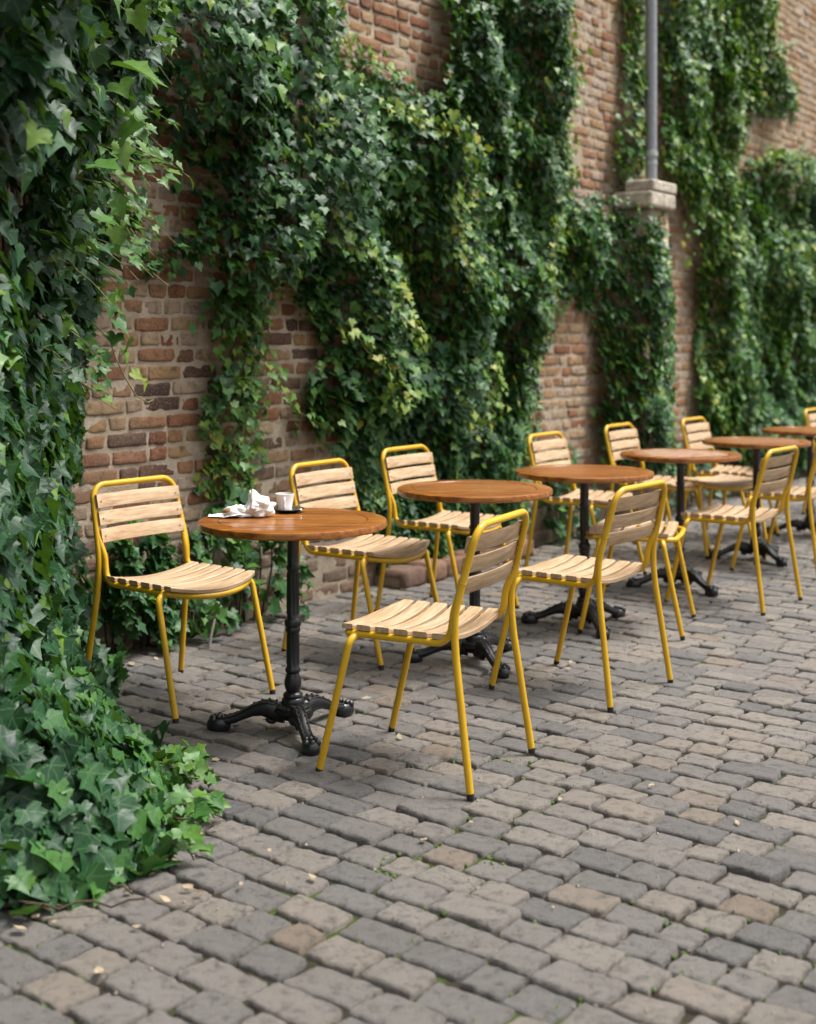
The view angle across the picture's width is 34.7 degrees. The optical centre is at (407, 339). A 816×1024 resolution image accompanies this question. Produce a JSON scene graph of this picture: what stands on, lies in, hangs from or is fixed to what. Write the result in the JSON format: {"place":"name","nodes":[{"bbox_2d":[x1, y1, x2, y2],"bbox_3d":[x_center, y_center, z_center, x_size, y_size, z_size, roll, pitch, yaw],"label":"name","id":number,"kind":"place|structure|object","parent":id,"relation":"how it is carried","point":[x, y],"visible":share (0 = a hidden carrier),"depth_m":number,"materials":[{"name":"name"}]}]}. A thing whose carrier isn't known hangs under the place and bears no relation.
{"place":"outdoors","nodes":[
{"label":"outdoors","id":0,"kind":"place"},
{"bbox_2d":[0,474,815,1023],"bbox_3d":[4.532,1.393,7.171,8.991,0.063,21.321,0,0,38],"label":"cobblestone paving","id":1,"kind":"structure","parent":0,"point":[590,952],"depth_m":3.65,"materials":[{"name":"stone"}]},
{"bbox_2d":[14,925,26,929],"bbox_3d":[-0.902,1.363,3.030,0.043,0.005,0.024,-1,-21,30],"label":"fallen leaf","id":2,"kind":"object","parent":1,"relation":"on","point":[21,927],"visible":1,"depth_m":3.03,"materials":[{"name":"beige plant"}]},
{"bbox_2d":[0,30,43,319],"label":"brick side wall","id":3,"kind":"structure","parent":1,"relation":"on","point":[39,314],"depth_m":4.24,"materials":[{"name":"brown brick"}]},
{"bbox_2d":[0,0,193,908],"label":"climbing ivy","id":4,"kind":"object","parent":3,"relation":"attached to","point":[74,74],"visible":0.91,"depth_m":4.17,"materials":[{"name":"green plant"}]},
{"bbox_2d":[94,967,103,972],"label":"fallen leaf","id":5,"kind":"object","parent":1,"relation":"on","point":[98,970],"visible":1,"depth_m":2.83,"materials":[{"name":"beige plant"}]},
{"bbox_2d":[0,641,231,915],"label":"ground ivy","id":6,"kind":"object","parent":1,"relation":"on","point":[120,835],"visible":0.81,"depth_m":3.47,"materials":[{"name":"green plant"}]},
{"bbox_2d":[93,519,190,653],"bbox_3d":[-1.147,1.077,5.711,0.272,0.652,0.429,0,0,36],"label":"wall foot ivy","id":7,"kind":"object","parent":1,"relation":"on","point":[123,606],"depth_m":5.66,"materials":[{"name":"green plant"}]},
{"bbox_2d":[158,895,170,901],"bbox_3d":[-0.594,1.365,3.191,0.033,0.004,0.017,23,6,6],"label":"fallen leaf","id":8,"kind":"object","parent":1,"relation":"on","point":[165,899],"visible":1,"depth_m":3.19,"materials":[{"name":"beige plant"}]},
{"bbox_2d":[85,475,275,723],"bbox_3d":[-0.886,0.966,5.041,0.556,0.828,0.518,0,0,38],"label":"bistro chair","id":9,"kind":"object","parent":1,"relation":"on","point":[189,580],"visible":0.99,"depth_m":5.07,"materials":[{"name":"brown wood"}]},
{"bbox_2d":[182,884,192,888],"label":"fallen leaf","id":10,"kind":"object","parent":1,"relation":"on","point":[189,886],"visible":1,"depth_m":3.26,"materials":[{"name":"beige plant"}]},
{"bbox_2d":[208,619,215,648],"bbox_3d":[-0.877,1.318,5.844,0.013,0.129,0.064,0,0,18],"label":"plant stake","id":11,"kind":"object","parent":1,"relation":"on","point":[211,635],"visible":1,"depth_m":5.84,"materials":[{"name":"grey wood"}]},
{"bbox_2d":[173,478,314,639],"bbox_3d":[-0.772,1.029,6.210,0.300,0.733,0.858,0,0,36],"label":"wall foot ivy","id":12,"kind":"object","parent":1,"relation":"on","point":[232,495],"depth_m":6.18,"materials":[{"name":"green plant"}]},
{"bbox_2d":[198,508,386,755],"bbox_3d":[-0.405,1.005,4.600,0.662,0.742,0.662,0,0,0],"label":"bistro table","id":13,"kind":"object","parent":1,"relation":"on","point":[295,707],"visible":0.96,"depth_m":4.58,"materials":[{"name":"orange wood"}]},
{"bbox_2d":[208,489,275,517],"bbox_3d":[-0.591,0.583,4.666,0.242,0.099,0.110,0,0,0],"label":"napkin","id":14,"kind":"object","parent":13,"relation":"on","point":[257,504],"visible":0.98,"depth_m":4.64,"materials":[{"name":"white paper"}]},
{"bbox_2d":[222,508,230,512],"bbox_3d":[-0.641,0.607,4.637,0.035,0.016,0.020,-15,16,-17],"label":"biscuit","id":15,"kind":"object","parent":14,"relation":"on","point":[227,510],"visible":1,"depth_m":4.63,"materials":[{"name":"orange food"}]},
{"bbox_2d":[274,506,304,512],"bbox_3d":[-0.440,0.626,4.794,0.121,0.015,0.121,0,0,0],"label":"saucer","id":16,"kind":"object","parent":13,"relation":"on","point":[293,509],"visible":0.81,"depth_m":4.75,"materials":[{"name":"ceramic"}]},
{"bbox_2d":[275,492,293,508],"bbox_3d":[-0.450,0.596,4.797,0.070,0.061,0.077,0,0,-42],"label":"coffee cup","id":17,"kind":"object","parent":16,"relation":"on","point":[284,500],"visible":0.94,"depth_m":4.78,"materials":[{"name":"white ceramic"}]},
{"bbox_2d":[282,458,438,669],"bbox_3d":[-0.189,0.966,5.807,0.556,0.828,0.518,0,0,35],"label":"bistro chair","id":18,"kind":"object","parent":1,"relation":"on","point":[376,548],"visible":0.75,"depth_m":5.86,"materials":[{"name":"yellow paint"}]},
{"bbox_2d":[0,518,815,1023],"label":"moss","id":19,"kind":"object","parent":1,"relation":"on","point":[580,1000],"visible":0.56,"depth_m":3.37,"materials":[{"name":"green plant"}]},
{"bbox_2d":[7,539,815,1023],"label":"grit","id":20,"kind":"object","parent":1,"relation":"on","point":[479,801],"visible":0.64,"depth_m":3.61,"materials":[{"name":"grey gravel"}]},
{"bbox_2d":[315,509,534,800],"bbox_3d":[0.066,0.966,4.250,0.556,0.828,0.518,0,0,27],"label":"bistro chair","id":21,"kind":"object","parent":1,"relation":"on","point":[411,624],"visible":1,"depth_m":4.15,"materials":[{"name":"yellow paint"}]},
{"bbox_2d":[68,0,815,654],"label":"brick wall","id":22,"kind":"structure","parent":1,"relation":"on","point":[132,434],"depth_m":7.01,"materials":[{"name":"brown brick"}]},
{"bbox_2d":[93,301,153,402],"bbox_3d":[-1.066,0.052,5.080,0.267,0.407,0.158,0,0,-42],"label":"ivy tendril","id":23,"kind":"object","parent":22,"relation":"attached to","point":[114,340],"visible":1,"depth_m":5.05,"materials":[{"name":"green plant"}]},
{"bbox_2d":[192,274,345,548],"bbox_3d":[-0.652,0.352,6.443,0.238,1.487,0.983,0,0,35],"label":"hanging ivy","id":24,"kind":"object","parent":22,"relation":"attached to","point":[246,388],"visible":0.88,"depth_m":6.24,"materials":[{"name":"green plant"}]},
{"bbox_2d":[139,0,593,569],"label":"climbing ivy","id":25,"kind":"object","parent":22,"relation":"attached to","point":[359,196],"visible":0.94,"depth_m":7.23,"materials":[{"name":"green plant"}]},
{"bbox_2d":[609,0,649,190],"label":"ivy","id":26,"kind":"object","parent":22,"relation":"attached to","point":[638,78],"visible":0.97,"depth_m":9.84,"materials":[{"name":"green plant"}]},
{"bbox_2d":[638,0,657,179],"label":"downpipe","id":27,"kind":"object","parent":22,"relation":"attached to","point":[651,154],"visible":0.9,"depth_m":9.89,"materials":[{"name":"grey metal"}]},
{"bbox_2d":[657,0,801,450],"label":"climbing ivy","id":28,"kind":"object","parent":22,"relation":"attached to","point":[691,34],"visible":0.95,"depth_m":11.11,"materials":[{"name":"green plant"}]},
{"bbox_2d":[732,144,815,482],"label":"climbing ivy","id":29,"kind":"object","parent":22,"relation":"attached to","point":[799,272],"visible":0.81,"depth_m":12.26,"materials":[{"name":"green plant"}]},
{"bbox_2d":[374,444,519,611],"bbox_3d":[0.199,0.966,6.621,0.556,0.828,0.518,0,0,35],"label":"bistro chair","id":30,"kind":"object","parent":1,"relation":"on","point":[449,522],"visible":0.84,"depth_m":6.63,"materials":[{"name":"yellow paint"}]},
{"bbox_2d":[375,538,533,589],"bbox_3d":[0.308,1.325,7.826,0.237,0.130,1.444,0,0,35],"label":"brick edging","id":31,"kind":"object","parent":1,"relation":"on","point":[407,575],"visible":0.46,"depth_m":7.36,"materials":[{"name":"brown brick"}]},
{"bbox_2d":[397,480,552,678],"bbox_3d":[0.285,1.005,5.580,0.662,0.742,0.662,0,0,-3],"label":"bistro table","id":32,"kind":"object","parent":1,"relation":"on","point":[474,494],"visible":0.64,"depth_m":5.54,"materials":[{"name":"brown wood"}]},
{"bbox_2d":[538,444,600,546],"bbox_3d":[1.108,1.061,8.969,0.237,0.671,0.657,0,0,35],"label":"wall foot ivy","id":33,"kind":"object","parent":1,"relation":"on","point":[551,524],"depth_m":8.86,"materials":[{"name":"green plant"}]},
{"bbox_2d":[489,480,672,712],"bbox_3d":[0.691,0.966,5.189,0.556,0.828,0.518,0,0,37],"label":"bistro chair","id":34,"kind":"object","parent":1,"relation":"on","point":[572,572],"visible":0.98,"depth_m":5.11,"materials":[{"name":"yellow paint"}]},
{"bbox_2d":[515,464,653,638],"bbox_3d":[0.850,1.005,6.300,0.662,0.742,0.662,0,0,7],"label":"bistro table","id":35,"kind":"object","parent":1,"relation":"on","point":[584,476],"visible":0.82,"depth_m":6.28,"materials":[{"name":"brown wood"}]},
{"bbox_2d":[524,431,646,586],"bbox_3d":[1.029,0.966,7.601,0.556,0.828,0.518,0,0,35],"label":"bistro chair","id":36,"kind":"object","parent":1,"relation":"on","point":[598,498],"visible":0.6,"depth_m":7.66,"materials":[{"name":"yellow paint"}]},
{"bbox_2d":[578,519,695,639],"bbox_3d":[1.109,1.140,6.300,0.500,0.479,0.518,0,0,18],"label":"bistro stool","id":37,"kind":"object","parent":1,"relation":"on","point":[670,528],"visible":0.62,"depth_m":6.15,"materials":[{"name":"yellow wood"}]},
{"bbox_2d":[613,179,676,521],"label":"brick pier","id":38,"kind":"structure","parent":1,"relation":"on","point":[658,196],"depth_m":9.67,"materials":[{"name":"brick"}]},
{"bbox_2d":[556,191,677,477],"bbox_3d":[1.767,0.024,9.663,0.515,2.192,2.033,0,0,35],"label":"pier ivy","id":39,"kind":"object","parent":38,"relation":"attached to","point":[598,269],"visible":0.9,"depth_m":9.46,"materials":[{"name":"green plant"}]},
{"bbox_2d":[604,422,710,552],"bbox_3d":[1.599,0.966,8.431,0.556,0.828,0.518,0,0,35],"label":"bistro chair","id":40,"kind":"object","parent":1,"relation":"on","point":[634,442],"visible":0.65,"depth_m":8.48,"materials":[{"name":"yellow paint"}]},
{"bbox_2d":[620,448,741,595],"bbox_3d":[1.515,1.005,7.270,0.662,0.742,0.662,0,0,-9],"label":"bistro table","id":41,"kind":"object","parent":1,"relation":"on","point":[680,458],"visible":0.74,"depth_m":7.22,"materials":[{"name":"brown wood"}]},
{"bbox_2d":[658,474,766,558],"bbox_3d":[1.990,1.140,8.519,0.518,0.479,0.500,0,0,-27],"label":"bistro stool","id":42,"kind":"object","parent":1,"relation":"on","point":[725,483],"visible":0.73,"depth_m":8.39,"materials":[{"name":"yellow paint"}]},
{"bbox_2d":[669,408,762,510],"bbox_3d":[2.595,0.984,11.058,0.248,0.807,2.191,0,0,35],"label":"wall foot ivy","id":43,"kind":"object","parent":1,"relation":"on","point":[708,466],"depth_m":10.88,"materials":[{"name":"green plant"}]},
{"bbox_2d":[681,416,779,539],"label":"bistro chair","id":44,"kind":"object","parent":1,"relation":"on","point":[740,471],"visible":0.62,"depth_m":9.15,"materials":[{"name":"yellow paint"}]},
{"bbox_2d":[664,445,802,615],"bbox_3d":[1.711,0.966,6.859,0.556,0.828,0.518,0,0,38],"label":"bistro chair","id":45,"kind":"object","parent":1,"relation":"on","point":[727,514],"visible":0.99,"depth_m":6.78,"materials":[{"name":"yellow paint"}]},
{"bbox_2d":[702,436,811,566],"bbox_3d":[2.185,1.005,8.200,0.662,0.742,0.662,0,0,-1],"label":"bistro table","id":46,"kind":"object","parent":1,"relation":"on","point":[756,445],"visible":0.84,"depth_m":8.17,"materials":[{"name":"brown wood"}]},
{"bbox_2d":[730,446,815,570],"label":"bistro chair","id":47,"kind":"object","parent":1,"relation":"on","point":[802,493],"visible":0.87,"depth_m":7.70,"materials":[{"name":"yellow paint"}]},
{"bbox_2d":[761,426,815,533],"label":"bistro table","id":48,"kind":"object","parent":1,"relation":"on","point":[808,433],"visible":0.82,"depth_m":9.18,"materials":[{"name":"black metal"}]},
{"bbox_2d":[802,408,815,513],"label":"bistro chair","id":49,"kind":"object","parent":1,"relation":"on","point":[810,417],"visible":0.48,"depth_m":10.32,"materials":[{"name":"yellow paint"}]}
]}

